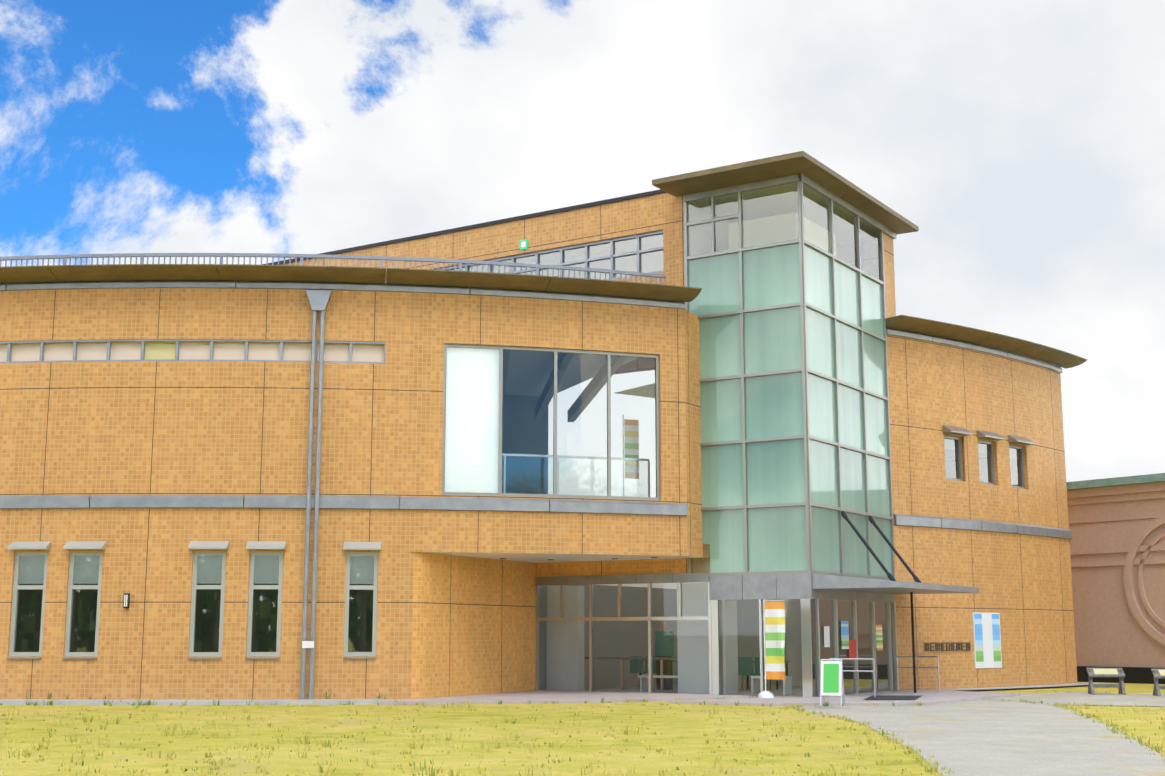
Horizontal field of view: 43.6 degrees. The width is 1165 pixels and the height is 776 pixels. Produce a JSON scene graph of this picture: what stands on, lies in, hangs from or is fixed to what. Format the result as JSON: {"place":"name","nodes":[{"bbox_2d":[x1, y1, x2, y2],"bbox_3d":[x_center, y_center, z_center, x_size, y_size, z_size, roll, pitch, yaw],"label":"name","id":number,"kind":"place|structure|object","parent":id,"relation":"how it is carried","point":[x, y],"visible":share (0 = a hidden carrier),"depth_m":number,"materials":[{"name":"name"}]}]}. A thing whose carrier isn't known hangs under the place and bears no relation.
{"place":"outdoors","nodes":[
{"label":"outdoors","id":0,"kind":"place"},
{"bbox_2d":[0,682,1164,775],"bbox_3d":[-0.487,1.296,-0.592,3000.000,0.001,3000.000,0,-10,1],"label":"lawn ground","id":1,"kind":"structure","parent":0,"point":[692,726],"depth_m":19.33,"materials":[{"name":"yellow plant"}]},
{"bbox_2d":[0,253,702,698],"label":"building","id":2,"kind":"structure","parent":1,"relation":"on","point":[236,481],"depth_m":30.75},
{"bbox_2d":[1066,473,1164,683],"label":"building","id":3,"kind":"structure","parent":1,"relation":"on","point":[1117,541],"depth_m":42.25,"materials":[{"name":"stone"}]},
{"bbox_2d":[0,682,1164,775],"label":"paving and paths","id":4,"kind":"structure","parent":0,"point":[969,733],"depth_m":24.59,"materials":[{"name":"concrete"}]},
{"bbox_2d":[262,151,978,698],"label":"building","id":5,"kind":"structure","parent":4,"relation":"on","point":[784,263],"depth_m":33.39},
{"bbox_2d":[758,599,785,697],"bbox_3d":[4.001,5.505,30.795,0.632,2.050,0.335,-3,-10,17],"label":"nobori banner","id":6,"kind":"object","parent":4,"relation":"on","point":[774,632],"visible":1,"depth_m":30.73,"materials":[{"name":"multicoloured fabric"}]},
{"bbox_2d":[820,659,844,705],"bbox_3d":[4.704,5.547,27.449,0.405,0.856,0.464,-3,-10,18],"label":"sandwich board sign","id":7,"kind":"object","parent":4,"relation":"on","point":[831,680],"visible":1,"depth_m":27.38,"materials":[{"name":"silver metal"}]},
{"bbox_2d":[615,315,1086,689],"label":"museum wing","id":8,"kind":"structure","parent":4,"relation":"on","point":[979,487],"depth_m":37.83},
{"bbox_2d":[829,656,939,696],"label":"door handrails","id":9,"kind":"object","parent":4,"relation":"on","point":[897,666],"depth_m":31.10,"materials":[{"name":"silver metal"}]},
{"bbox_2d":[1086,668,1125,694],"bbox_3d":[12.111,6.793,33.685,0.800,0.627,0.569,-1,-10,9],"label":"info stand","id":10,"kind":"object","parent":4,"relation":"on","point":[1105,672],"visible":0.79,"depth_m":33.63,"materials":[{"name":"grey wood"}]},
{"bbox_2d":[1151,669,1164,695],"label":"info stand","id":11,"kind":"object","parent":4,"relation":"on","point":[1158,674],"visible":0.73,"depth_m":32.72,"materials":[{"name":"grey wood"}]},
{"bbox_2d":[0,0,1164,496],"label":"sky","id":12,"kind":"structure","parent":0,"point":[1023,141],"materials":[{"name":"white"}]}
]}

